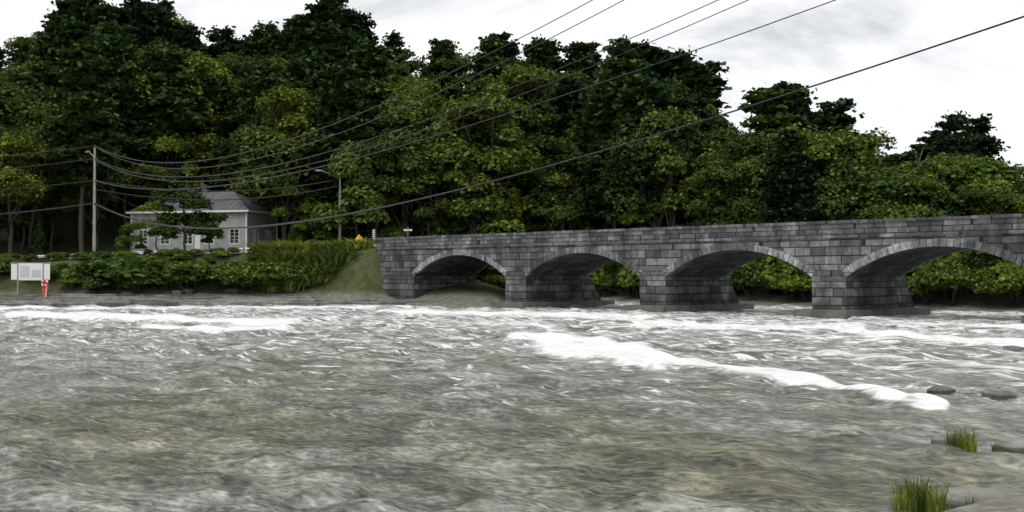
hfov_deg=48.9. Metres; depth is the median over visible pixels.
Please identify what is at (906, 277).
shrub
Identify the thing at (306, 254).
grass tuft
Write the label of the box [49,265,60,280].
bush
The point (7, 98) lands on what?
deciduous tree
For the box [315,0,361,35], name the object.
pine tree
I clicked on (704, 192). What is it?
deciduous tree
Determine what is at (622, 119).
pine tree
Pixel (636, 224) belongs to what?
pine tree
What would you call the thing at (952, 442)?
reed
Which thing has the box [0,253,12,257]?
bush
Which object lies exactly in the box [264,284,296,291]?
grass tuft
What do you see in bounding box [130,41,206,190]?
pine tree
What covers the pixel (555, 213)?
tree
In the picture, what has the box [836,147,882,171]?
deciduous tree
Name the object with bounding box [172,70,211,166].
pine tree
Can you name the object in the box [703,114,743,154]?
deciduous tree
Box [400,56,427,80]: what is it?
deciduous tree
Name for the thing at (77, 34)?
pine tree
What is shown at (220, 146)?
deciduous tree
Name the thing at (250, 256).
bush
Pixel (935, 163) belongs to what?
deciduous tree
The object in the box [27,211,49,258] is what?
cedar tree
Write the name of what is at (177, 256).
bush
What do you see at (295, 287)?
grass tuft
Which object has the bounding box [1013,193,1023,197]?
tree light
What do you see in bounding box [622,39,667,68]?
pine tree
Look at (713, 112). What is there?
deciduous tree
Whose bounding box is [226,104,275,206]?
deciduous tree
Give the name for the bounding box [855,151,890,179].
deciduous tree
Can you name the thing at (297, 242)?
grass tuft
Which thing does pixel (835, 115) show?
pine tree
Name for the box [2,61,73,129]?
pine tree
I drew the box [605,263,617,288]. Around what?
shrub
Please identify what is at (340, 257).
grass tuft
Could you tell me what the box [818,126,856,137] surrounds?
pine tree
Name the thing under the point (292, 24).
pine tree
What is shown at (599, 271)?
shrub
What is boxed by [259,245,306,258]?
grass tuft
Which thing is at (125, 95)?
pine tree
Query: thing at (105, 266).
bush
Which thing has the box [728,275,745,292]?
shrub
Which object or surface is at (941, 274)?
shrub
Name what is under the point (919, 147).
pine tree
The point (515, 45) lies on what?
pine tree
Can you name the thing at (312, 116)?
pine tree
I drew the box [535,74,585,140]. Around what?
pine tree
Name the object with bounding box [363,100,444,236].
deciduous tree
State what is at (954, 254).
shrub
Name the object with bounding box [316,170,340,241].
street lamp pole
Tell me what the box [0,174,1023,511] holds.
ground
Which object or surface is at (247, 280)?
bush
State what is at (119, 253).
bush
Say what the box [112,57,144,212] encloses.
deciduous tree
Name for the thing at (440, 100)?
deciduous tree
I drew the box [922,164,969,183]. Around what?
tree light
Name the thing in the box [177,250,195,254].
bush
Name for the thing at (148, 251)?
bush
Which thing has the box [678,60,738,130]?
pine tree
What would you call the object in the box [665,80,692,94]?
pine tree
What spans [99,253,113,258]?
bush
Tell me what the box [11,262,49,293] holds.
info board
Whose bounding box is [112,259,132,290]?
bush
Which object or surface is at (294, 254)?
grass tuft
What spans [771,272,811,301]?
shrub
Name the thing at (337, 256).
grass tuft
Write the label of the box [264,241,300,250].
grass tuft
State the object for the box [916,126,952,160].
pine tree
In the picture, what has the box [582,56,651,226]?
pine tree
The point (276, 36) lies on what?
pine tree
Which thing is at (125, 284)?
bush
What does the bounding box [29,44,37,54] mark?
deciduous tree
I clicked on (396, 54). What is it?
pine tree
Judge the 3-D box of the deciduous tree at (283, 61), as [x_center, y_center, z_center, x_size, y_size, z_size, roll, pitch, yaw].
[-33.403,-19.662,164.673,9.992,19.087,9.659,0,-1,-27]
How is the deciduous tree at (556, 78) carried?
on the ground
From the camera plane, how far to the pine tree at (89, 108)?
127.49 m
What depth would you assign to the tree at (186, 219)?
120.21 m
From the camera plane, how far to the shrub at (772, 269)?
100.15 m
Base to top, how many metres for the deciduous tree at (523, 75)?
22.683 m
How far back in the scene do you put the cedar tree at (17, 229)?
138.72 m
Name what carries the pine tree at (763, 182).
on the ground
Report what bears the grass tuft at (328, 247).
on the ground
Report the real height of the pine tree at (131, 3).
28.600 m
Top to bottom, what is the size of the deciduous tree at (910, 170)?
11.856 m
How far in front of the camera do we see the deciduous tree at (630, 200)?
115.52 m
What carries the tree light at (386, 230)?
on the ground
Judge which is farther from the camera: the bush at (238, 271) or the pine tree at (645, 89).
the pine tree at (645, 89)
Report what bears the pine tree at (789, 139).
on the ground
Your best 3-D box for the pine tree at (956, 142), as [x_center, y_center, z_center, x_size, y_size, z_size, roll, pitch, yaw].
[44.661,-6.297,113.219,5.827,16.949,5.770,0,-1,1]
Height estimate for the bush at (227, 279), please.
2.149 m
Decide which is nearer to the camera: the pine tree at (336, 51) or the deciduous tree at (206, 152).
the deciduous tree at (206, 152)
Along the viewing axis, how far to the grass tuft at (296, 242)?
110.23 m
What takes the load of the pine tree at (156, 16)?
on the ground
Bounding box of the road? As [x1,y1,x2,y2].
[30,247,376,260]
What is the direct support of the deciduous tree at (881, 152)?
on the ground
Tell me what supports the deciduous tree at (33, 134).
on the ground
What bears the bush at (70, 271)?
on the ground
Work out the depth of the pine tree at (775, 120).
114.11 m
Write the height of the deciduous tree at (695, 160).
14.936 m
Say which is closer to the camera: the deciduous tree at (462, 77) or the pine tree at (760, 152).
the pine tree at (760, 152)
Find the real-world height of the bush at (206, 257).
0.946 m
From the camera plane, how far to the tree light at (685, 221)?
121.00 m
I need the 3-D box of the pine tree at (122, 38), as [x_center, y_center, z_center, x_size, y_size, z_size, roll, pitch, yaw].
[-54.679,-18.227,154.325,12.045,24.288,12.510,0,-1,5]
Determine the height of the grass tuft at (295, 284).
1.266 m
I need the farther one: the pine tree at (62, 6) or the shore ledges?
the pine tree at (62, 6)
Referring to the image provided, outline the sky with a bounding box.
[0,0,1023,177]
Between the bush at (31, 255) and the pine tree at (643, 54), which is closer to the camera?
the bush at (31, 255)
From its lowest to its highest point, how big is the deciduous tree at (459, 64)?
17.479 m
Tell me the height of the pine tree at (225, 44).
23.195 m
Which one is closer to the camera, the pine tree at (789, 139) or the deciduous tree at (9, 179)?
the pine tree at (789, 139)
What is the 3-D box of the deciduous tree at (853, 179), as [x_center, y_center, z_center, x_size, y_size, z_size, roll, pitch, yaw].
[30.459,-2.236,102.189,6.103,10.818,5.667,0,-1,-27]
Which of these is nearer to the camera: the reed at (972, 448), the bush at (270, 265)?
the reed at (972, 448)
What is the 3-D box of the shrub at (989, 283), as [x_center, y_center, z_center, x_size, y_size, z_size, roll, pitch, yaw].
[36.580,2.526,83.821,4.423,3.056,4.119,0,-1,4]
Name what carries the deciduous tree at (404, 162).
on the ground
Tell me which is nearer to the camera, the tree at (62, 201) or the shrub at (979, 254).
the shrub at (979, 254)
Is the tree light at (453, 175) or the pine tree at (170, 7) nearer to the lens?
the tree light at (453, 175)
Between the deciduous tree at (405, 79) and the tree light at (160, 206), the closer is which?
the tree light at (160, 206)
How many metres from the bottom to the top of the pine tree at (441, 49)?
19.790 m
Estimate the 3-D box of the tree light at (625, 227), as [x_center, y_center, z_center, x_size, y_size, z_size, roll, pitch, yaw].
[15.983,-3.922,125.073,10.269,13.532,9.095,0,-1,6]
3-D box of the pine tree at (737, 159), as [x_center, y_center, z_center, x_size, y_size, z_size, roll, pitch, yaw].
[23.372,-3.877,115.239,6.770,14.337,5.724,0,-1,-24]
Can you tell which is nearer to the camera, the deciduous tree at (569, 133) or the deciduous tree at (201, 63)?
the deciduous tree at (569, 133)
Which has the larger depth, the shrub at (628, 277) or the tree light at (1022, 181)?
the shrub at (628, 277)
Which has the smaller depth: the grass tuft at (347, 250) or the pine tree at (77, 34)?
the grass tuft at (347, 250)
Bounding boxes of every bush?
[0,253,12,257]
[0,262,10,272]
[2,257,17,260]
[10,253,21,257]
[22,255,36,261]
[25,253,37,258]
[45,252,59,260]
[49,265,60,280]
[54,262,67,268]
[55,252,67,260]
[55,276,83,289]
[59,267,84,276]
[61,252,71,259]
[71,257,161,290]
[73,270,112,289]
[74,252,89,259]
[77,253,94,260]
[79,277,114,293]
[91,251,98,258]
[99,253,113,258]
[102,271,166,293]
[108,256,128,260]
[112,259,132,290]
[114,277,157,290]
[115,251,126,256]
[115,276,154,291]
[119,251,138,258]
[134,255,160,262]
[143,249,153,255]
[148,252,165,259]
[148,258,180,269]
[152,260,238,290]
[157,248,167,254]
[158,249,176,256]
[160,278,198,289]
[167,270,201,289]
[171,253,188,260]
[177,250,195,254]
[180,253,194,258]
[188,248,205,256]
[201,260,211,264]
[202,255,211,259]
[206,257,216,263]
[207,265,228,290]
[208,247,225,251]
[209,250,229,258]
[219,265,268,293]
[221,276,259,293]
[226,247,240,253]
[226,260,253,269]
[238,267,271,292]
[244,254,256,260]
[246,246,257,253]
[250,260,286,272]
[273,259,292,264]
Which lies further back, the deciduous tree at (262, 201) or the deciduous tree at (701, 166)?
the deciduous tree at (262, 201)
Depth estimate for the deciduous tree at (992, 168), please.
100.85 m
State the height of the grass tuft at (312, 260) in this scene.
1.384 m
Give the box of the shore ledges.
[0,289,1023,510]
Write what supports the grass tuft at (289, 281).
on the ground
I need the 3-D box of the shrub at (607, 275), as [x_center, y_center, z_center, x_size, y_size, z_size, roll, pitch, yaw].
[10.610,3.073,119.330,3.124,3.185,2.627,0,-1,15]
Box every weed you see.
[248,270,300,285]
[251,279,283,285]
[268,269,305,280]
[279,262,315,273]
[297,271,324,280]
[298,282,314,288]
[314,265,337,277]
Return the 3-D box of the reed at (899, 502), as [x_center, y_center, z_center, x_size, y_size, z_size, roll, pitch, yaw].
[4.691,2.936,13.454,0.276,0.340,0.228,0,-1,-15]
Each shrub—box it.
[477,266,497,280]
[478,270,502,283]
[481,265,500,283]
[484,274,504,286]
[589,261,613,296]
[598,271,616,296]
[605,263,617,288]
[608,270,634,295]
[615,264,636,297]
[616,266,639,297]
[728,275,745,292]
[729,260,778,299]
[751,279,779,298]
[753,255,806,293]
[757,258,801,300]
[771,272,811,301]
[904,275,917,294]
[905,269,916,275]
[905,274,944,304]
[909,253,973,305]
[919,254,965,301]
[923,250,976,292]
[943,250,993,289]
[959,254,998,270]
[960,249,1010,263]
[962,266,995,305]
[973,274,1023,306]
[986,261,1023,305]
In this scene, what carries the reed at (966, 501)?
on the shore ledges
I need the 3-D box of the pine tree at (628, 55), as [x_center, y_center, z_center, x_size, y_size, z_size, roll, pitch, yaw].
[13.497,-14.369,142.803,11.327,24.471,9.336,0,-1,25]
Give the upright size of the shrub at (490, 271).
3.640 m
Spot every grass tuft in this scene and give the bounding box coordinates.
[249,242,283,254]
[250,253,290,260]
[251,240,296,252]
[255,247,293,260]
[258,239,295,250]
[258,256,299,263]
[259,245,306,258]
[259,284,285,291]
[264,238,318,249]
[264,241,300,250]
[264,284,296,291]
[265,249,294,259]
[266,280,308,290]
[268,246,316,259]
[271,239,314,246]
[275,249,317,259]
[277,238,310,247]
[277,280,302,288]
[280,248,328,260]
[280,275,301,285]
[285,274,315,284]
[287,259,343,268]
[288,243,315,252]
[290,241,331,251]
[291,251,334,262]
[294,273,333,283]
[301,252,334,262]
[303,271,332,282]
[305,253,347,263]
[305,259,338,267]
[306,263,342,273]
[311,249,362,262]
[312,252,350,260]
[317,242,353,251]
[317,246,351,254]
[327,251,358,263]
[328,236,381,248]
[332,245,362,252]
[341,239,375,248]
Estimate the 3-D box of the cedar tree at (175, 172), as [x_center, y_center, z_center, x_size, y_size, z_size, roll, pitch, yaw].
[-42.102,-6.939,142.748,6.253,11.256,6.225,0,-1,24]
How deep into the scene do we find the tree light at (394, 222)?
130.02 m
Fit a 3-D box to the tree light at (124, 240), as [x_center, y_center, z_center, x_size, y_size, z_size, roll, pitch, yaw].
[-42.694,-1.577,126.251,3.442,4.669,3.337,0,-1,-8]
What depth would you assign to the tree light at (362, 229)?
129.15 m
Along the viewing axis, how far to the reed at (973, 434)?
18.10 m
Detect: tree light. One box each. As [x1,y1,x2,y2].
[0,148,36,225]
[0,203,14,212]
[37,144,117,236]
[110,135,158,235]
[114,221,146,251]
[135,200,182,250]
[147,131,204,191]
[194,212,228,253]
[270,181,322,240]
[287,190,341,242]
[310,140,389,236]
[345,166,402,239]
[345,168,421,240]
[347,223,400,243]
[386,211,434,235]
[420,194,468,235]
[435,163,509,234]
[462,167,538,234]
[489,163,546,218]
[519,147,559,196]
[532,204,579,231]
[611,210,681,228]
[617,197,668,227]
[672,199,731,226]
[677,218,692,224]
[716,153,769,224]
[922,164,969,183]
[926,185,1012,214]
[947,178,977,190]
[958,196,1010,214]
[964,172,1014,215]
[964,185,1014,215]
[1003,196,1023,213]
[1011,178,1023,195]
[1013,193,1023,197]
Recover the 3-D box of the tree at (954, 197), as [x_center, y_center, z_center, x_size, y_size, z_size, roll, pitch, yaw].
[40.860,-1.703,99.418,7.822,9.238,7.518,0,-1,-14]
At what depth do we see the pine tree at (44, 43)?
164.58 m
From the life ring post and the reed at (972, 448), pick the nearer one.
the reed at (972, 448)
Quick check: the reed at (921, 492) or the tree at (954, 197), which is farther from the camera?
the tree at (954, 197)
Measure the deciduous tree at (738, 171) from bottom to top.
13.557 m
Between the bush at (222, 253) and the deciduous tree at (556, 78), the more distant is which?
the deciduous tree at (556, 78)
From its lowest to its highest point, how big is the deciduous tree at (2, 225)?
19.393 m
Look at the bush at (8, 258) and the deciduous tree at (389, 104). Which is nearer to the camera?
the bush at (8, 258)
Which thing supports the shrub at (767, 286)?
on the ground
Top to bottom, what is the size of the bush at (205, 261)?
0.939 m
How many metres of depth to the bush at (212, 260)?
109.73 m
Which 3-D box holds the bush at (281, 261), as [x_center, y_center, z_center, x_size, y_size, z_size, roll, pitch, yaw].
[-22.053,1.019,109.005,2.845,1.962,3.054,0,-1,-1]
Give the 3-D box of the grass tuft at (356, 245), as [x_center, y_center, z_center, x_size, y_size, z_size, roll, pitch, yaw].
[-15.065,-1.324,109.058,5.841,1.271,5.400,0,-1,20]
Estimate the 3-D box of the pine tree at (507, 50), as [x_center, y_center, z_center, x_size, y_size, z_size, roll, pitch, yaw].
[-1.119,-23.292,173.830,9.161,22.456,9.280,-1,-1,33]
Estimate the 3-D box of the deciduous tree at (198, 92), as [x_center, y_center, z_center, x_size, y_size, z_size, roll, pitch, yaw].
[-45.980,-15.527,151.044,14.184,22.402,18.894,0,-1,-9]
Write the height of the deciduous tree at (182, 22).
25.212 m
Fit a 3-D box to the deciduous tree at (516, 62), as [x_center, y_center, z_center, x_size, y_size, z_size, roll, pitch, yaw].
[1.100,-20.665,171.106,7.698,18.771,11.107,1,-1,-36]
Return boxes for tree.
[0,46,12,72]
[0,53,54,90]
[0,73,67,243]
[0,95,28,229]
[0,118,68,248]
[0,127,54,253]
[2,36,29,65]
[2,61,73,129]
[2,73,26,114]
[3,204,57,242]
[5,35,29,67]
[11,102,69,226]
[17,31,43,72]
[19,148,33,250]
[26,34,59,72]
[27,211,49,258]
[29,13,74,62]
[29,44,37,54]
[31,172,89,251]
[33,39,128,257]
[35,0,71,34]
[44,28,88,89]
[53,17,94,43]
[57,31,145,239]
[64,1,82,20]
[65,0,104,24]
[65,143,131,250]
[71,32,134,208]
[83,0,119,28]
[91,78,160,234]
[94,20,138,63]
[106,24,144,69]
[111,6,127,24]
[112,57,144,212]
[115,2,154,51]
[116,135,190,202]
[119,0,149,35]
[119,61,221,139]
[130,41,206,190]
[132,49,147,60]
[138,1,174,46]
[144,49,234,95]
[145,0,183,40]
[147,35,205,56]
[147,187,221,249]
[152,131,225,190]
[164,22,207,75]
[166,12,206,46]
[167,157,189,191]
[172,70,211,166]
[190,55,215,75]
[194,168,225,190]
[196,75,234,190]
[198,25,243,71]
[207,80,239,139]
[207,134,261,195]
[209,53,268,75]
[211,64,284,170]
[217,52,235,65]
[224,73,280,194]
[224,177,306,230]
[225,51,251,69]
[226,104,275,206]
[230,120,335,240]
[232,37,244,48]
[233,34,266,59]
[233,58,283,129]
[234,97,274,200]
[242,84,336,242]
[244,20,287,60]
[259,28,296,59]
[260,55,280,62]
[267,48,330,240]
[271,14,305,54]
[272,58,297,84]
[273,31,300,64]
[284,18,353,112]
[290,0,352,61]
[297,92,338,240]
[305,62,381,241]
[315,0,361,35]
[315,105,386,236]
[334,6,371,34]
[335,42,403,112]
[342,34,367,99]
[344,137,402,242]
[345,150,399,241]
[349,9,383,54]
[349,78,396,134]
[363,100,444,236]
[369,91,426,138]
[373,97,441,228]
[381,29,416,75]
[381,75,442,126]
[386,62,409,81]
[391,137,475,235]
[392,81,446,112]
[399,172,445,235]
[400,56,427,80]
[401,74,420,86]
[413,125,486,189]
[420,38,464,104]
[422,90,546,279]
[427,109,507,231]
[429,56,471,101]
[449,48,477,87]
[451,72,476,100]
[460,181,526,233]
[463,34,511,126]
[465,74,549,134]
[470,59,510,128]
[476,31,527,88]
[481,63,557,141]
[488,106,540,196]
[494,169,540,224]
[500,133,584,230]
[507,58,543,75]
[510,39,523,62]
[511,76,571,136]
[516,149,609,227]
[521,34,561,86]
[525,37,570,74]
[528,170,595,231]
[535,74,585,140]
[539,68,562,82]
[551,68,588,89]
[551,88,583,130]
[558,128,590,224]
[561,76,614,228]
[562,43,596,74]
[563,40,602,80]
[564,78,602,229]
[571,84,612,228]
[572,84,623,262]
[573,78,687,140]
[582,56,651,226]
[585,69,621,228]
[588,71,693,217]
[592,45,649,228]
[593,99,675,291]
[594,92,661,209]
[598,110,698,227]
[598,116,676,227]
[600,34,630,69]
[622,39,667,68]
[631,106,706,226]
[638,46,677,85]
[648,45,697,82]
[659,96,710,220]
[661,89,712,118]
[663,96,714,225]
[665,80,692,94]
[673,162,741,225]
[676,133,724,218]
[677,88,718,136]
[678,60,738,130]
[688,149,714,224]
[690,56,721,113]
[690,148,758,225]
[691,150,725,218]
[701,98,716,131]
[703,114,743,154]
[704,126,735,151]
[710,151,741,212]
[712,129,772,215]
[716,152,780,224]
[724,152,748,188]
[731,80,804,155]
[742,161,787,223]
[747,143,774,221]
[752,124,817,294]
[753,106,810,133]
[754,151,826,296]
[767,123,874,216]
[769,81,821,136]
[772,161,825,220]
[795,107,819,120]
[803,153,863,217]
[812,97,864,138]
[812,129,878,208]
[812,155,853,220]
[812,155,913,219]
[816,172,872,218]
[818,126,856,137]
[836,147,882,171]
[840,172,920,219]
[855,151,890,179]
[855,159,882,173]
[856,127,897,157]
[870,169,951,218]
[876,151,887,160]
[879,161,933,217]
[883,151,925,167]
[901,139,938,168]
[908,162,921,209]
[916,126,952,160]
[916,152,1007,179]
[925,154,973,182]
[926,110,987,158]
[928,172,949,211]
[938,154,1022,210]
[941,181,969,215]
[946,152,985,161]
[962,113,1010,166]
[966,164,984,212]
[1008,163,1023,193]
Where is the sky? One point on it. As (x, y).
(976, 74)
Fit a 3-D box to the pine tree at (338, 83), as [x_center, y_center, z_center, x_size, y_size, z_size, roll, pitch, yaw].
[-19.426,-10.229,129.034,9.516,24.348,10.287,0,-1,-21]
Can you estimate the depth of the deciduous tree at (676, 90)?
140.05 m
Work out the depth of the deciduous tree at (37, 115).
135.52 m
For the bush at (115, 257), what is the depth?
109.05 m
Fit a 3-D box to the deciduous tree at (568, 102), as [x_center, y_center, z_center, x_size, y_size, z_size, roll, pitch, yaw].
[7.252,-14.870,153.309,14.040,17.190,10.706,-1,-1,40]
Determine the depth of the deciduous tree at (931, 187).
98.34 m
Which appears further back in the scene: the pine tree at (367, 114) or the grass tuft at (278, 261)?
the pine tree at (367, 114)
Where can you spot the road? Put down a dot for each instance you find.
(136, 257)
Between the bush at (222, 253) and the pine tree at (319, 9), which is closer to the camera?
the bush at (222, 253)
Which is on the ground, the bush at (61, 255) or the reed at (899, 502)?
the bush at (61, 255)
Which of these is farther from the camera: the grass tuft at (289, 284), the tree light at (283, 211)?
the tree light at (283, 211)
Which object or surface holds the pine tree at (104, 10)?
on the ground
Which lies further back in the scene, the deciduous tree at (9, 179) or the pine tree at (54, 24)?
the pine tree at (54, 24)
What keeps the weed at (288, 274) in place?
on the ground
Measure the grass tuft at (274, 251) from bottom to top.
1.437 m
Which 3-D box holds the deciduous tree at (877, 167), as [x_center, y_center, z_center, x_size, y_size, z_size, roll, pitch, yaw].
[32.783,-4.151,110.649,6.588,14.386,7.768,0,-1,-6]
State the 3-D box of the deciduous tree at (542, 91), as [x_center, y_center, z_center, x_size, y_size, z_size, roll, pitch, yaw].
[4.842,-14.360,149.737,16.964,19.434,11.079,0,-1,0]
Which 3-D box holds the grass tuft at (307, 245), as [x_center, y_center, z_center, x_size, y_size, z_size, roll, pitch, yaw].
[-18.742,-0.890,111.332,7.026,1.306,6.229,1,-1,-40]
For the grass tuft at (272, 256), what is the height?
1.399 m
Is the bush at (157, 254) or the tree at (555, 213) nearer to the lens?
the bush at (157, 254)
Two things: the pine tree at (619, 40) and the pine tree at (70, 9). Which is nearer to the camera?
the pine tree at (619, 40)
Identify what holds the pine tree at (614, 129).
on the ground
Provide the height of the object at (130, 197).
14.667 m
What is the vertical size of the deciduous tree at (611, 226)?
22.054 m
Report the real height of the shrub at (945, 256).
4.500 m
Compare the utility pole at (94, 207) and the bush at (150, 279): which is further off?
the utility pole at (94, 207)
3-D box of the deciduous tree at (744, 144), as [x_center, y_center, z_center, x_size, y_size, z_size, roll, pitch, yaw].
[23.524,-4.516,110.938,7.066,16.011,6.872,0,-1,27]
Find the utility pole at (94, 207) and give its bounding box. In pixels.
[85,146,96,258]
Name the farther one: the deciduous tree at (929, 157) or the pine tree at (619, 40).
the pine tree at (619, 40)
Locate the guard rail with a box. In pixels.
[19,243,376,259]
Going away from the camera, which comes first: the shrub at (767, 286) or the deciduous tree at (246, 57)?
the shrub at (767, 286)
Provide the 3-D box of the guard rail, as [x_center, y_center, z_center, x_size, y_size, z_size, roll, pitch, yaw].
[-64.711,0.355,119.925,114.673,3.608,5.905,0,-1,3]
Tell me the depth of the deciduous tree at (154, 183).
140.31 m
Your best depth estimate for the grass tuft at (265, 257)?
109.00 m
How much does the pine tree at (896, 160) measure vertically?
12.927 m
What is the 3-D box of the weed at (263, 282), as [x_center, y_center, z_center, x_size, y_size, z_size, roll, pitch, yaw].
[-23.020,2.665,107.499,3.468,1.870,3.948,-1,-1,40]
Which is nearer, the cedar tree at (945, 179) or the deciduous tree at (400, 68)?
the cedar tree at (945, 179)
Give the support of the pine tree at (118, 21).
on the ground
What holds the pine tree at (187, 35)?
on the ground
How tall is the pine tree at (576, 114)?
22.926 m
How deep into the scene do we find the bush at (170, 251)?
110.63 m
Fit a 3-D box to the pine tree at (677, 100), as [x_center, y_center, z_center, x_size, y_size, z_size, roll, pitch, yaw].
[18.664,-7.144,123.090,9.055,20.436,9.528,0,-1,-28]
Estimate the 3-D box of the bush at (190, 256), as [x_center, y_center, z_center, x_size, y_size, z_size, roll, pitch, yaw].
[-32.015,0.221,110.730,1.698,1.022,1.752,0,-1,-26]
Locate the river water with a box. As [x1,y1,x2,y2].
[0,301,1023,511]
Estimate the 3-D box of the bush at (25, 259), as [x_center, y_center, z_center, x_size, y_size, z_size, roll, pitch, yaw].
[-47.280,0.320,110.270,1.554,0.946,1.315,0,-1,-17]
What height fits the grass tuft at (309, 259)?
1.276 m
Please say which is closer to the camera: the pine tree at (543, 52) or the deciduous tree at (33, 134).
the deciduous tree at (33, 134)
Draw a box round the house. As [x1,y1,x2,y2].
[126,184,277,255]
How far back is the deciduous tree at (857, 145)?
103.88 m
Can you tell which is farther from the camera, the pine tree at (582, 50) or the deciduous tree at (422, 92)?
the pine tree at (582, 50)
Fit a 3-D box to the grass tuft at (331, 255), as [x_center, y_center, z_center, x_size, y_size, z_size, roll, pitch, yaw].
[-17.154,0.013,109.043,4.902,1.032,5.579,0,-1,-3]
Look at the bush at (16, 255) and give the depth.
110.27 m
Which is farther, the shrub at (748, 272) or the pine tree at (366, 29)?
the pine tree at (366, 29)
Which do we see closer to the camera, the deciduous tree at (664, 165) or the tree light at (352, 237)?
the deciduous tree at (664, 165)
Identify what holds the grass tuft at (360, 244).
on the ground
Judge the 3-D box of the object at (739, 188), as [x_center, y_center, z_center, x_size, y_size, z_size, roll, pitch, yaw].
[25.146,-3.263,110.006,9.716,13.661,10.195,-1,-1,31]
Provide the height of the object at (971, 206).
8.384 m
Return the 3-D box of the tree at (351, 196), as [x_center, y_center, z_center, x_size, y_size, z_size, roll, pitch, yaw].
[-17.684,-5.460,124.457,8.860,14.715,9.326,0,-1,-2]
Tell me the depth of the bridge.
83.18 m
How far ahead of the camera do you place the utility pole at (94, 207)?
113.01 m
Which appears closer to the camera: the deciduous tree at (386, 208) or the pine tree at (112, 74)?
the deciduous tree at (386, 208)
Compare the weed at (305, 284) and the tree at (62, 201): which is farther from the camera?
the tree at (62, 201)
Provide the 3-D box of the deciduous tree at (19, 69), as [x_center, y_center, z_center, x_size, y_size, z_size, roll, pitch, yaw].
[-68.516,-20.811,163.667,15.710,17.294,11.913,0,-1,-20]
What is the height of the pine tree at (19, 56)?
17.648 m
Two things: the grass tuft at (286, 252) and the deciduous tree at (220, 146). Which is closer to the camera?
the grass tuft at (286, 252)
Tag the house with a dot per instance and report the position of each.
(245, 212)
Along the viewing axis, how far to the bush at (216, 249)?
111.68 m
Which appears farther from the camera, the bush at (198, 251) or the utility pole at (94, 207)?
the utility pole at (94, 207)
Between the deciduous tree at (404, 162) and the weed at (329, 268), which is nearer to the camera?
the weed at (329, 268)
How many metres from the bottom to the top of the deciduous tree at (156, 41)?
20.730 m
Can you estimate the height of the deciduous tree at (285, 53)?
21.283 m
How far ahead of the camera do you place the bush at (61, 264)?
109.15 m
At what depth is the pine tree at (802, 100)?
125.09 m
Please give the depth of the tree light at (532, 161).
137.91 m
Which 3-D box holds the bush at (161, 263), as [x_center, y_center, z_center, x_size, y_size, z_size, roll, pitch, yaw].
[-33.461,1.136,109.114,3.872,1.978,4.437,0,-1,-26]
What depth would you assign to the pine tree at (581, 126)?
126.96 m
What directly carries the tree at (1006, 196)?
on the ground
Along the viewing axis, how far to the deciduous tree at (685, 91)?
129.71 m
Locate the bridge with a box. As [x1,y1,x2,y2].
[376,213,1023,322]
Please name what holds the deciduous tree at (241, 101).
on the ground
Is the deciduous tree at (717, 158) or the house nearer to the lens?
the deciduous tree at (717, 158)
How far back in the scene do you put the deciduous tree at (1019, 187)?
105.65 m
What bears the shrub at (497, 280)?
on the ground
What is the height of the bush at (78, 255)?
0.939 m
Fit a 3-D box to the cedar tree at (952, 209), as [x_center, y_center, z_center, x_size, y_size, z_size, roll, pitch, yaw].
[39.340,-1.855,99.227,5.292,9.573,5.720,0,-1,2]
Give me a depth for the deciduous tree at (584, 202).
127.54 m
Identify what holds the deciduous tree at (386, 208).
on the ground
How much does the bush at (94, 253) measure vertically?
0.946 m
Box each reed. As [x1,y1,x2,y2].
[886,476,914,511]
[893,489,918,511]
[894,475,925,511]
[900,467,933,511]
[901,472,932,511]
[920,475,953,511]
[920,483,941,511]
[943,427,962,446]
[949,427,962,446]
[953,424,974,448]
[961,429,976,450]
[961,430,978,451]
[962,493,979,504]
[991,441,1003,451]
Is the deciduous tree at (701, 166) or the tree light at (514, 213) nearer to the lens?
the deciduous tree at (701, 166)
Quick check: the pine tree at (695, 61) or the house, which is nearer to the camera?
the house
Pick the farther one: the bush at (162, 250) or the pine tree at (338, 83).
the pine tree at (338, 83)
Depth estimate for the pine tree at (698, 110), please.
122.41 m
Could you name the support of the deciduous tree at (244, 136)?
on the ground
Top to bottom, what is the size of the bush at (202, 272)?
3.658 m
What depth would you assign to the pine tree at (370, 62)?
158.84 m
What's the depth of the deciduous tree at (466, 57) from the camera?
182.38 m
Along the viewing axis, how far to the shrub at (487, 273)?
112.82 m
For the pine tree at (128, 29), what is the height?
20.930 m
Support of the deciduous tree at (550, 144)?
on the ground
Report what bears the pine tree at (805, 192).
on the ground
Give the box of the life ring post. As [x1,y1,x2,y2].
[41,279,47,296]
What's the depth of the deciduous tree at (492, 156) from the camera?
123.26 m
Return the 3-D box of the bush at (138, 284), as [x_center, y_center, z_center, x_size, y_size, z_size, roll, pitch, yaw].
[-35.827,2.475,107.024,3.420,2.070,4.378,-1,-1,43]
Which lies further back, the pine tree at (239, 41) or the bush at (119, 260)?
the pine tree at (239, 41)
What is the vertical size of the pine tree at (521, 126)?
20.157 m
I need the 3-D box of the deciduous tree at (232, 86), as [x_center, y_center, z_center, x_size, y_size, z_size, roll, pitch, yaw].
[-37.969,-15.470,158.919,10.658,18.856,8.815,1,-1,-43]
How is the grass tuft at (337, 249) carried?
on the ground
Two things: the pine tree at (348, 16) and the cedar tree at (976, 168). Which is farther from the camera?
the pine tree at (348, 16)
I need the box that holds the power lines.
[0,0,1023,228]
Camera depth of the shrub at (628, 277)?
114.12 m

